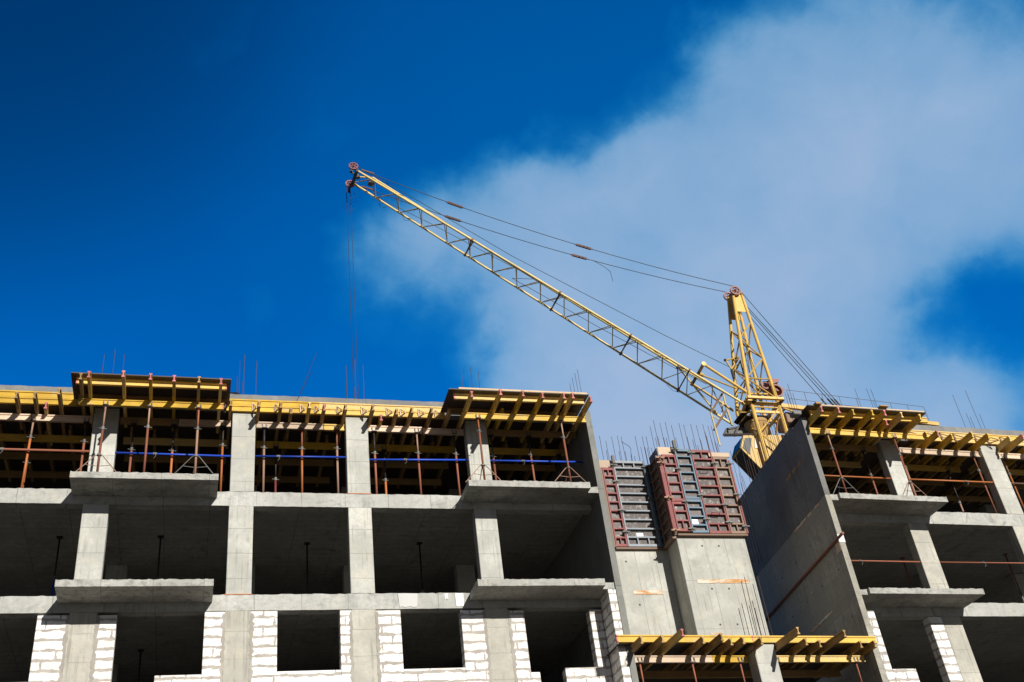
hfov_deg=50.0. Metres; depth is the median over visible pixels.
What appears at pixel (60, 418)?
timber beam
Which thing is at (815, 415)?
timber joist
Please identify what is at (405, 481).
timber beam
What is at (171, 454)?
guard rail
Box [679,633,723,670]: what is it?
timber joist
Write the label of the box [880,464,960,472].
timber beam
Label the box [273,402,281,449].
timber joist
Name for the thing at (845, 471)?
timber joist
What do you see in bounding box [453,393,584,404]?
timber beam
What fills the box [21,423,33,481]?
timber joist
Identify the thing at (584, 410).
timber joist
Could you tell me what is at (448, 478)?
scaffolding
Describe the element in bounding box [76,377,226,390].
timber beam
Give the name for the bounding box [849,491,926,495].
timber beam
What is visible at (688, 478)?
wall shutter
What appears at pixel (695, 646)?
timber joist
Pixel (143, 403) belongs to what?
timber beam
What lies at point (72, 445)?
timber joist
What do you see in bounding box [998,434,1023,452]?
timber joist
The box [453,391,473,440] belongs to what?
timber joist
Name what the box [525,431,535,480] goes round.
steel prop
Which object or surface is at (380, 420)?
timber joist
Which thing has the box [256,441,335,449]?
timber beam
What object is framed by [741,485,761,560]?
starter bar
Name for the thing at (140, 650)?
steel prop
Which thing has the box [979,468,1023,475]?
timber beam
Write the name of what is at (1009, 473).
steel prop
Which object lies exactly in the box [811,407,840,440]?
timber joist
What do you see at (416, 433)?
steel prop
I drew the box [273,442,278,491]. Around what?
steel prop
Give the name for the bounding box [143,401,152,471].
steel prop
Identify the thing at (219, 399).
timber joist
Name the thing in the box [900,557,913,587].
steel prop
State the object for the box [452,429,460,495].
steel prop
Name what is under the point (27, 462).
steel prop
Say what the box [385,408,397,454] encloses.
timber joist
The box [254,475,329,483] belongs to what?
timber beam
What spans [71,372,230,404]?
plywood deck
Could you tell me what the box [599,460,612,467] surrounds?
timber board
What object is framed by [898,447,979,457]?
timber beam
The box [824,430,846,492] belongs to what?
steel prop
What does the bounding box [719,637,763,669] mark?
timber joist
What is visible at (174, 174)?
sky
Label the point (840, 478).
prop tripod
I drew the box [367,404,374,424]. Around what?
timber joist
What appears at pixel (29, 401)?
edge form beam
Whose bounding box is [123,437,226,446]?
timber beam
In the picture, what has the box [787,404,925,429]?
plywood deck
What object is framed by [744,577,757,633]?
starter bar
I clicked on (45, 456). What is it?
timber beam
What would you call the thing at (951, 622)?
unfinished building
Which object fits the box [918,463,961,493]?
timber joist
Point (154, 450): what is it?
timber joist
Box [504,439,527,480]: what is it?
timber joist
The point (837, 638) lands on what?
timber joist
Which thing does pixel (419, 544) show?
steel prop
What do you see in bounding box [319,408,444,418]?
edge form beam
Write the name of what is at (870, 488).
timber joist
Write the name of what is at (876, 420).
timber joist
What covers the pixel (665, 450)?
timber board
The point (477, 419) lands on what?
steel prop
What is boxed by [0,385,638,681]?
unfinished building
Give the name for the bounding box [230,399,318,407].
edge form beam
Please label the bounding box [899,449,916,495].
steel prop
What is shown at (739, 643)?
timber joist
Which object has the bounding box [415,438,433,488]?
timber joist
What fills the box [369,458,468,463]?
guard rail
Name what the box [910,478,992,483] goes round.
guard rail
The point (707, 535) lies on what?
ledger beam
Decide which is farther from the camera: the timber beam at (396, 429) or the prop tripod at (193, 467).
the timber beam at (396, 429)
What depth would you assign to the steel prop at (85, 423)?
30.12 m
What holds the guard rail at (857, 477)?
attached to the unfinished building at (951, 622)
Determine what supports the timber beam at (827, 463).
attached to the unfinished building at (951, 622)
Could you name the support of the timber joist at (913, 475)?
on the timber beam at (930, 468)
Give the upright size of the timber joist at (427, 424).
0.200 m
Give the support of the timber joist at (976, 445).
on the timber beam at (934, 452)
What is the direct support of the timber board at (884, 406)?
on the plywood deck at (850, 423)
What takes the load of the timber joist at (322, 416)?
on the timber beam at (294, 426)
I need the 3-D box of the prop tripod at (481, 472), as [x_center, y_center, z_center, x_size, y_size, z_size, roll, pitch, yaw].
[-0.874,3.959,31.761,1.149,0.628,0.573,3,-37,-15]
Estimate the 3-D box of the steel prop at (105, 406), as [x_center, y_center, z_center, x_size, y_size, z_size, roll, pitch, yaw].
[-10.959,2.578,29.315,0.204,2.315,0.160,3,-37,-15]
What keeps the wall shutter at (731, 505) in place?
on the ledger beam at (707, 535)
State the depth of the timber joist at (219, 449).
32.84 m
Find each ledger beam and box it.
[615,547,665,549]
[664,536,676,548]
[677,533,747,536]
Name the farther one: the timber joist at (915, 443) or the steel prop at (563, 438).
the timber joist at (915, 443)
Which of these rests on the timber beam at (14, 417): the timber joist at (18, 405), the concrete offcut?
the timber joist at (18, 405)
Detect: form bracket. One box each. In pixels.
[252,403,256,411]
[314,405,319,413]
[336,406,342,414]
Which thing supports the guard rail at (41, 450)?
attached to the unfinished building at (521, 581)
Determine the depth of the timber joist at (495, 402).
32.63 m
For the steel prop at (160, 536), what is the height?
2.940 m
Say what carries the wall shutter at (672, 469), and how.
on the wall shutter at (681, 515)
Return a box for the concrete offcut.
[790,411,801,417]
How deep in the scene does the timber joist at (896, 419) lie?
37.00 m
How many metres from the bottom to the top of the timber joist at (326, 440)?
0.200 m
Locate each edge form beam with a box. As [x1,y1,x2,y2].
[0,390,73,398]
[0,396,77,406]
[226,405,318,414]
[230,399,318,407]
[319,402,441,411]
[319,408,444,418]
[910,430,984,437]
[911,435,987,444]
[987,439,1023,446]
[988,434,1023,439]
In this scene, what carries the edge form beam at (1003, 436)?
on the edge form beam at (1021, 444)
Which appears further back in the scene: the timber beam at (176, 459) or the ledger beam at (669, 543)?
the ledger beam at (669, 543)
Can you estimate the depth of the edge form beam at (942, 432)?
38.98 m
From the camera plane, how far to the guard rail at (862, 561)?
34.95 m
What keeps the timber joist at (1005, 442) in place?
on the timber beam at (1012, 456)
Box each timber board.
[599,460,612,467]
[657,447,673,454]
[708,452,729,457]
[878,405,888,408]
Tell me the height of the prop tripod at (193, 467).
0.687 m
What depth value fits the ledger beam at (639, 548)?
36.39 m
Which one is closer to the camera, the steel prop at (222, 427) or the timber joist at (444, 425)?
the steel prop at (222, 427)
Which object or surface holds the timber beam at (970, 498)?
attached to the unfinished building at (951, 622)
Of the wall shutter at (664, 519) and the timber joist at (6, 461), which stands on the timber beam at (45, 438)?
the timber joist at (6, 461)
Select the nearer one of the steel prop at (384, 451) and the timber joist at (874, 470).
the steel prop at (384, 451)
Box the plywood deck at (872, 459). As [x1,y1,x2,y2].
[814,436,1023,512]
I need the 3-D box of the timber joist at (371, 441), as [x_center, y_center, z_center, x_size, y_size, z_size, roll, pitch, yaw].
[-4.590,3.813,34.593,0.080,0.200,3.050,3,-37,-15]
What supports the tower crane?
on the ground
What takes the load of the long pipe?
attached to the unfinished building at (951, 622)
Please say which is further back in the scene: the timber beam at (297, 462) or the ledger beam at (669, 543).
the ledger beam at (669, 543)
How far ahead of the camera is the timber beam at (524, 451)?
34.79 m
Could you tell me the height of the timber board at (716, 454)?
0.170 m
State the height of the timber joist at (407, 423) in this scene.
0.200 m
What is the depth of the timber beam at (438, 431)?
33.15 m
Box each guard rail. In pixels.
[0,447,89,452]
[115,452,230,457]
[255,455,346,459]
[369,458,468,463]
[490,460,582,464]
[824,475,890,478]
[851,560,919,564]
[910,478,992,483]
[940,562,1023,566]
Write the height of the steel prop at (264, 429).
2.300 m
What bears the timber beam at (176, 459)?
attached to the unfinished building at (521, 581)
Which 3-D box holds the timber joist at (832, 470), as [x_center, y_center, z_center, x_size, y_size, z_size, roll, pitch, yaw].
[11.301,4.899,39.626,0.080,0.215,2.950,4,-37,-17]
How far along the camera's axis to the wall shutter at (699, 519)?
36.64 m
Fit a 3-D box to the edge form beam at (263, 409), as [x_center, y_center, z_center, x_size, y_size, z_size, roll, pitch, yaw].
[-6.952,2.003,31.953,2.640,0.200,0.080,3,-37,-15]
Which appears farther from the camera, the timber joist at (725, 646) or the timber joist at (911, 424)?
the timber joist at (911, 424)
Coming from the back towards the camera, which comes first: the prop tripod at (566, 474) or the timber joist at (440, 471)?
the timber joist at (440, 471)
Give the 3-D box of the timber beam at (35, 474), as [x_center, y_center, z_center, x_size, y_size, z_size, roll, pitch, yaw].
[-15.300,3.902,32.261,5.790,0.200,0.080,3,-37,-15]
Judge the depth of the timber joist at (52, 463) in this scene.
32.31 m
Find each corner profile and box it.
[656,456,680,532]
[728,460,748,537]
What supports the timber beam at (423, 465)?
attached to the unfinished building at (521, 581)
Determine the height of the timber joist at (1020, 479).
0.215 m
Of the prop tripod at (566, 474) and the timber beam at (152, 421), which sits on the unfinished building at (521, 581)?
the prop tripod at (566, 474)
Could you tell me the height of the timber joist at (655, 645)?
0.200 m
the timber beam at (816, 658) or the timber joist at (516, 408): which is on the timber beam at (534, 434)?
the timber joist at (516, 408)
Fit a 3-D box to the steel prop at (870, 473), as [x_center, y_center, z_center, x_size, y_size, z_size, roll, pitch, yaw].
[12.163,4.670,37.037,0.204,2.460,0.160,4,-37,-17]
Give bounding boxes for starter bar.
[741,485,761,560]
[742,497,758,560]
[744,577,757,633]
[757,576,772,635]
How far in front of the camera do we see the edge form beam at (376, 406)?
32.88 m
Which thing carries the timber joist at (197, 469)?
on the timber beam at (177, 442)
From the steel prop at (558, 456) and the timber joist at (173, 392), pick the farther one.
the steel prop at (558, 456)
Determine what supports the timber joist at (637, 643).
on the timber beam at (674, 658)
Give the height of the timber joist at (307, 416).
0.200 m
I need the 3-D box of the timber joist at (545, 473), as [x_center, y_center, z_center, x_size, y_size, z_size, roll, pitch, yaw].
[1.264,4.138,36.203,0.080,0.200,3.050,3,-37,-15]
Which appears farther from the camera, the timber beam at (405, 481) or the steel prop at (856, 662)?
the timber beam at (405, 481)
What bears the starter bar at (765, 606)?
on the plywood deck at (680, 648)
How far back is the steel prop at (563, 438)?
32.81 m
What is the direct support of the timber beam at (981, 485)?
attached to the unfinished building at (951, 622)
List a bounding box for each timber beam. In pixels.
[0,413,31,421]
[0,433,91,443]
[0,452,88,460]
[0,470,69,478]
[32,414,92,423]
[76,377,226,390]
[78,394,225,406]
[78,398,223,410]
[120,417,177,425]
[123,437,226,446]
[124,455,225,463]
[179,419,230,427]
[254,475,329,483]
[255,458,333,466]
[256,421,322,430]
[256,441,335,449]
[324,424,343,431]
[368,425,421,433]
[369,444,454,452]
[369,461,448,468]
[370,478,441,485]
[422,428,463,435]
[448,408,575,415]
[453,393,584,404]
[462,412,585,422]
[487,429,576,438]
[489,447,564,455]
[491,464,555,471]
[615,634,753,642]
[634,655,712,662]
[637,670,841,678]
[712,655,748,662]
[753,635,876,643]
[776,655,865,662]
[809,410,927,423]
[809,424,900,432]
[809,428,923,440]
[814,443,878,452]
[820,460,861,467]
[825,477,846,481]
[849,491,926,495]
[865,478,944,485]
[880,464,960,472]
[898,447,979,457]
[945,495,994,501]
[962,482,1023,488]
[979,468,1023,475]
[998,453,1023,459]
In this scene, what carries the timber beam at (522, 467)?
attached to the unfinished building at (521, 581)
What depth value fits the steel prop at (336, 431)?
31.80 m
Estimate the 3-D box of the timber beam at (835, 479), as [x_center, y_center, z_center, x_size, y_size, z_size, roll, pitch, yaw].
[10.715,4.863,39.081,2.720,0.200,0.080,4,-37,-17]
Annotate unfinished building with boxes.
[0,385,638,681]
[740,417,1023,681]
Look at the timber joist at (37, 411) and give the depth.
30.18 m
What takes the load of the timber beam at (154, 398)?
on the timber joist at (151, 391)
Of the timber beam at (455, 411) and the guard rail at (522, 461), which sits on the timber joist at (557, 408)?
the timber beam at (455, 411)
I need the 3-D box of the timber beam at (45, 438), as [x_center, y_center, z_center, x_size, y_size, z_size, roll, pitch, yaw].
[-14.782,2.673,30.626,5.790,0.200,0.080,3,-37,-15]
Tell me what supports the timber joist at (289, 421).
on the timber beam at (294, 426)
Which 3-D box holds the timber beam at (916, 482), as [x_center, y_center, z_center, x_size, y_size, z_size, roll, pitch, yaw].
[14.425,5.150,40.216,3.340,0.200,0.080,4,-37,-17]
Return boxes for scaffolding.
[0,404,572,494]
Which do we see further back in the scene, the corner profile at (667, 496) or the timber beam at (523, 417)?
the corner profile at (667, 496)
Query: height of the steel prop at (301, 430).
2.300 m
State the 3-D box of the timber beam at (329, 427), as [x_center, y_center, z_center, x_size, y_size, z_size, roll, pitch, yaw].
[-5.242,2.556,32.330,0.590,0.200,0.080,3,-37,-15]
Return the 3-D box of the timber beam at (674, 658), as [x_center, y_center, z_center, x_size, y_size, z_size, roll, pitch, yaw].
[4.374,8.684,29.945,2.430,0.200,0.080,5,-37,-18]
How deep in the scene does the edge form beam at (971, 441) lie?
38.95 m
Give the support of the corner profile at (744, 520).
attached to the wall shutter at (731, 505)
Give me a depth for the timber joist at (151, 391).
30.03 m
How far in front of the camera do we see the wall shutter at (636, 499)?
37.42 m
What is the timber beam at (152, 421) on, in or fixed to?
on the steel prop at (173, 426)
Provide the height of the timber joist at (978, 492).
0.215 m
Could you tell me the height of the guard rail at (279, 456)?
0.225 m
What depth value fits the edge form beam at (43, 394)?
30.35 m
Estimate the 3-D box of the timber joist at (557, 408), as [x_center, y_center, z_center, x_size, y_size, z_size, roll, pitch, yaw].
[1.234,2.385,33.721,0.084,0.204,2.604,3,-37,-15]
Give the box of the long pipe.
[765,531,843,619]
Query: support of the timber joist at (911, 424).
on the timber beam at (860, 433)
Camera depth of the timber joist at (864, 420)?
36.74 m
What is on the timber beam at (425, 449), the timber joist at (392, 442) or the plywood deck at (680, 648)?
the timber joist at (392, 442)
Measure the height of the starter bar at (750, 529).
2.742 m
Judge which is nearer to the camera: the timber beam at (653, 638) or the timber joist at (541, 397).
the timber beam at (653, 638)
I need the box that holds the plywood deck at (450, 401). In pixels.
[440,387,588,415]
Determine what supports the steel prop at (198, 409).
on the unfinished building at (521, 581)
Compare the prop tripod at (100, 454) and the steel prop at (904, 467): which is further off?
the steel prop at (904, 467)
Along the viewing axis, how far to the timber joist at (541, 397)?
33.15 m
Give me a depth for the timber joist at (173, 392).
30.15 m
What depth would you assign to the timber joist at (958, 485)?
41.44 m
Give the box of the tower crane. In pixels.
[345,162,939,479]
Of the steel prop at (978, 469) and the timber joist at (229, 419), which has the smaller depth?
the timber joist at (229, 419)
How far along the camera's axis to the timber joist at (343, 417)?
32.26 m
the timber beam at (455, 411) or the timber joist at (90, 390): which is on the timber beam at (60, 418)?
the timber joist at (90, 390)
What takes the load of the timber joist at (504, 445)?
on the timber beam at (524, 451)
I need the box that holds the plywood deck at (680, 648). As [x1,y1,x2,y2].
[606,643,866,681]
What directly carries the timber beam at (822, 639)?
on the timber joist at (813, 648)
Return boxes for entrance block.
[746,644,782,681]
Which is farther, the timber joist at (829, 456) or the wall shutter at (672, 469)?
the timber joist at (829, 456)
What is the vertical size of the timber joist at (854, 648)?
0.200 m
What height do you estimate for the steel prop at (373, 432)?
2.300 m
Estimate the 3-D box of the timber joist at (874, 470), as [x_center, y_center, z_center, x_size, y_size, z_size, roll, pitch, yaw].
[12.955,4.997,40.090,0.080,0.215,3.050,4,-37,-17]
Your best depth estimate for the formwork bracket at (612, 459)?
38.08 m
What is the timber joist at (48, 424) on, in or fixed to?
on the timber beam at (45, 438)
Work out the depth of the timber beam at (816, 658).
31.38 m
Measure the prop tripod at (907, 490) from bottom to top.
0.648 m
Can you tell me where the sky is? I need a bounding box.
[0,0,1023,496]
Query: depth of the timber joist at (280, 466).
34.01 m
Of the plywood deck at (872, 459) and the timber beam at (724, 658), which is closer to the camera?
the timber beam at (724, 658)
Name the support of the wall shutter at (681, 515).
on the ledger beam at (707, 535)
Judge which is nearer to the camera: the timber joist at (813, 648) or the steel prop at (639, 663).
the steel prop at (639, 663)
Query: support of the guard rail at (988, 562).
attached to the unfinished building at (951, 622)
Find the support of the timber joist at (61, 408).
on the timber beam at (45, 438)
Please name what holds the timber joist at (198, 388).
on the timber beam at (202, 423)
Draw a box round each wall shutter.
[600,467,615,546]
[602,467,627,547]
[610,461,661,546]
[645,465,664,546]
[648,448,675,543]
[660,454,684,501]
[671,448,704,498]
[671,500,696,531]
[685,499,710,533]
[690,449,730,533]
[712,457,749,533]
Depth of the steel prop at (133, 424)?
30.40 m
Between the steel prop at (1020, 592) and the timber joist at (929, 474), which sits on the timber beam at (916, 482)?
the timber joist at (929, 474)
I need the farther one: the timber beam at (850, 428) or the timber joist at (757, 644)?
the timber beam at (850, 428)
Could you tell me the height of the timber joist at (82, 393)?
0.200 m
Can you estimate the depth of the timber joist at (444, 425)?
33.25 m
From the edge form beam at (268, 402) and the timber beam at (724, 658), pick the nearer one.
the timber beam at (724, 658)
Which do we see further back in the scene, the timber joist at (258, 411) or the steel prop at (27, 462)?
the timber joist at (258, 411)
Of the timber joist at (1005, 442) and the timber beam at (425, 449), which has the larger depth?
the timber joist at (1005, 442)
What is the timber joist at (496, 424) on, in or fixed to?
on the timber beam at (534, 434)
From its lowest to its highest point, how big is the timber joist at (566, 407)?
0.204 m
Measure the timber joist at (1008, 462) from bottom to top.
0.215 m
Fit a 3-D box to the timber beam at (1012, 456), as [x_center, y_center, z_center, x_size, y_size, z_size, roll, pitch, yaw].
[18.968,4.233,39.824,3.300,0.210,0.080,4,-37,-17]
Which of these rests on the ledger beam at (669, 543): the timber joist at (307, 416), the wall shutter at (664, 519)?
the wall shutter at (664, 519)
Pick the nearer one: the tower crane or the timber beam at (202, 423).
the timber beam at (202, 423)
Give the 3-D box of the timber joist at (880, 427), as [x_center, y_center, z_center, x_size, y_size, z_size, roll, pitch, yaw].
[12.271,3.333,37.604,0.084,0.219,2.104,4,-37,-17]
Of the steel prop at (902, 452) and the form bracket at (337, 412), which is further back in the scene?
the steel prop at (902, 452)
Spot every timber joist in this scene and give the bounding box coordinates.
[0,425,11,481]
[14,392,25,443]
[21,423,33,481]
[33,392,43,443]
[44,402,52,445]
[45,426,55,481]
[57,388,66,434]
[68,425,77,471]
[79,373,86,427]
[87,371,94,427]
[121,370,127,427]
[130,427,134,471]
[149,373,152,429]
[153,429,156,472]
[172,375,175,430]
[175,428,177,472]
[195,376,200,431]
[196,431,199,472]
[216,378,222,433]
[216,429,221,473]
[226,400,231,448]
[255,400,260,445]
[256,431,265,485]
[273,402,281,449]
[277,433,286,485]
[283,408,291,451]
[296,432,307,486]
[303,402,310,441]
[314,404,325,451]
[315,435,328,486]
[335,404,346,450]
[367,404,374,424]
[369,434,373,458]
[371,414,382,453]
[378,437,394,487]
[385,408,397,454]
[396,435,414,488]
[398,407,413,453]
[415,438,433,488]
[418,407,433,452]
[433,409,450,454]
[433,437,453,488]
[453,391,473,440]
[485,389,501,429]
[488,408,503,443]
[491,440,507,477]
[501,390,524,440]
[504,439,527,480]
[519,392,544,442]
[522,441,545,480]
[539,393,565,442]
[540,440,563,480]
[548,392,574,442]
[566,396,592,443]
[630,636,643,652]
[636,635,664,667]
[642,629,684,670]
[662,636,705,670]
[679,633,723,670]
[690,638,732,670]
[702,637,745,670]
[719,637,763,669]
[774,627,799,651]
[779,638,807,665]
[780,640,821,669]
[797,630,846,669]
[807,406,823,426]
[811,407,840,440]
[814,641,862,678]
[816,409,854,453]
[821,451,833,467]
[824,454,847,474]
[827,454,863,490]
[827,640,876,677]
[834,410,873,453]
[844,410,886,454]
[847,462,881,492]
[852,419,888,455]
[860,412,903,456]
[862,473,884,491]
[878,456,919,492]
[891,414,921,444]
[902,432,928,458]
[904,430,939,463]
[910,459,932,478]
[913,434,953,472]
[913,460,949,490]
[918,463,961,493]
[932,432,973,465]
[940,467,980,496]
[948,433,989,466]
[952,474,984,503]
[965,462,1016,503]
[968,436,1011,473]
[979,464,1023,504]
[993,476,1023,504]
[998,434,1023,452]
[1003,447,1023,468]
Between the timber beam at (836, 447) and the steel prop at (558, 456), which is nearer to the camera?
the steel prop at (558, 456)
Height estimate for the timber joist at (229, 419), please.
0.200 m
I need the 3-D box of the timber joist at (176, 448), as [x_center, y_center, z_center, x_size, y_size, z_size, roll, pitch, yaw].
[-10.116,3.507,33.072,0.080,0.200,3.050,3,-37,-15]
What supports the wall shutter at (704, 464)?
on the ledger beam at (707, 535)
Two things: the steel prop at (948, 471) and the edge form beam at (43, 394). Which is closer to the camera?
the edge form beam at (43, 394)
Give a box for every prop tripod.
[76,453,115,471]
[175,454,212,473]
[466,463,499,481]
[554,466,585,481]
[833,477,859,493]
[903,481,926,495]
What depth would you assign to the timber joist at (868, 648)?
31.97 m
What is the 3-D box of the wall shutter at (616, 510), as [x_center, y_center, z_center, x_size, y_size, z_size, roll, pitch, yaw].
[3.538,5.590,37.118,0.572,2.980,0.198,3,-37,-15]
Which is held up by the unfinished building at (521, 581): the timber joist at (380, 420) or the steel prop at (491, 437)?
the steel prop at (491, 437)
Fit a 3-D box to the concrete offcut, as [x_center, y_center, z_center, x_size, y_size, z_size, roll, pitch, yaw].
[9.344,2.423,36.159,0.300,0.135,0.290,4,-37,-17]
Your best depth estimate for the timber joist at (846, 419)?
36.48 m
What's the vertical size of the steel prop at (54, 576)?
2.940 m
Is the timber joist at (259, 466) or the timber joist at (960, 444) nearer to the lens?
the timber joist at (259, 466)
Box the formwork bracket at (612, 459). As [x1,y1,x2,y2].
[611,455,614,463]
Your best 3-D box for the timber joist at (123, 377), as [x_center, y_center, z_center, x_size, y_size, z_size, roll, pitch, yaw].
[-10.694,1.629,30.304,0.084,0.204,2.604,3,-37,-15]
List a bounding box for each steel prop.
[20,415,36,487]
[23,431,33,487]
[50,536,62,595]
[79,417,89,470]
[96,399,108,471]
[128,418,136,472]
[137,649,143,681]
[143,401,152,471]
[157,535,163,578]
[169,420,176,472]
[194,403,201,473]
[219,421,225,491]
[260,423,266,491]
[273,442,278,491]
[298,424,304,492]
[304,542,309,593]
[334,425,339,492]
[371,426,377,493]
[381,445,388,493]
[414,428,421,494]
[416,542,425,592]
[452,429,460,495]
[475,413,485,479]
[488,430,496,479]
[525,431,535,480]
[555,450,564,481]
[558,416,571,481]
[636,657,643,681]
[689,657,696,681]
[737,657,744,681]
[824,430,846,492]
[852,656,861,681]
[860,447,877,493]
[891,433,915,495]
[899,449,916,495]
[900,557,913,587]
[945,467,964,512]
[970,453,996,513]
[1001,454,1023,509]
[1002,553,1023,601]
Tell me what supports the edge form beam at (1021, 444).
attached to the unfinished building at (951, 622)
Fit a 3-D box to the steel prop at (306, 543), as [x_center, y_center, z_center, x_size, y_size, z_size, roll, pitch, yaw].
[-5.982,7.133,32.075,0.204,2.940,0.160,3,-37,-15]
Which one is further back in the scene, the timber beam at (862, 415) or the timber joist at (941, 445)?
the timber joist at (941, 445)
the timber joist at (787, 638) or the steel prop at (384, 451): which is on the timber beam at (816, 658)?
the timber joist at (787, 638)
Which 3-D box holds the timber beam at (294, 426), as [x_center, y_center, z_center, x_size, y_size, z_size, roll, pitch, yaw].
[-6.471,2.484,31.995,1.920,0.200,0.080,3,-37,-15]
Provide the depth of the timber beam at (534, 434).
33.93 m
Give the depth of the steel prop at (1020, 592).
39.57 m
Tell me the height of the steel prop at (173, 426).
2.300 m
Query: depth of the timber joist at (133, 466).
32.83 m
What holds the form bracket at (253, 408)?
attached to the edge form beam at (263, 409)
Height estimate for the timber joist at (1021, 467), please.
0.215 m
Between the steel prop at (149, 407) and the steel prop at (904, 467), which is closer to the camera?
the steel prop at (149, 407)
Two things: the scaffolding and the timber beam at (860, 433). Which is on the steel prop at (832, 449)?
the timber beam at (860, 433)
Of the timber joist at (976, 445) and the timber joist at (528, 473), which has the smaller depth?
the timber joist at (528, 473)
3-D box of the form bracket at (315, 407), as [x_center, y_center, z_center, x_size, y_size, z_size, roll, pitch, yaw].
[-5.721,1.962,32.180,0.049,0.279,0.250,19,-43,-33]
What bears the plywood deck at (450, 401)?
on the timber beam at (509, 398)
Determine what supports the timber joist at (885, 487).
on the timber beam at (916, 482)
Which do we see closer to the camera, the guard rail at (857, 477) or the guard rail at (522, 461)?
the guard rail at (522, 461)
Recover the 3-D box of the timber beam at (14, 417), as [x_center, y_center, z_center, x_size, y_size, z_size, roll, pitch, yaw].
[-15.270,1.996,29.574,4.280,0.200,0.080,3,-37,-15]
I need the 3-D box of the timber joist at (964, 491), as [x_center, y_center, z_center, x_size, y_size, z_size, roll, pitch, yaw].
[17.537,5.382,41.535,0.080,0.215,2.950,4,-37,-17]
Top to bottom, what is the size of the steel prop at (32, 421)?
2.300 m
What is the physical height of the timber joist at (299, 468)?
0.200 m
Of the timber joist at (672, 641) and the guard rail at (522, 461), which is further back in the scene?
the guard rail at (522, 461)
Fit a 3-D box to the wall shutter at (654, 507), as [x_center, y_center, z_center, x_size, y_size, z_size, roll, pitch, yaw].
[4.886,5.633,37.565,0.179,3.120,0.118,3,-37,-15]
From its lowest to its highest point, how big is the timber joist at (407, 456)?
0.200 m

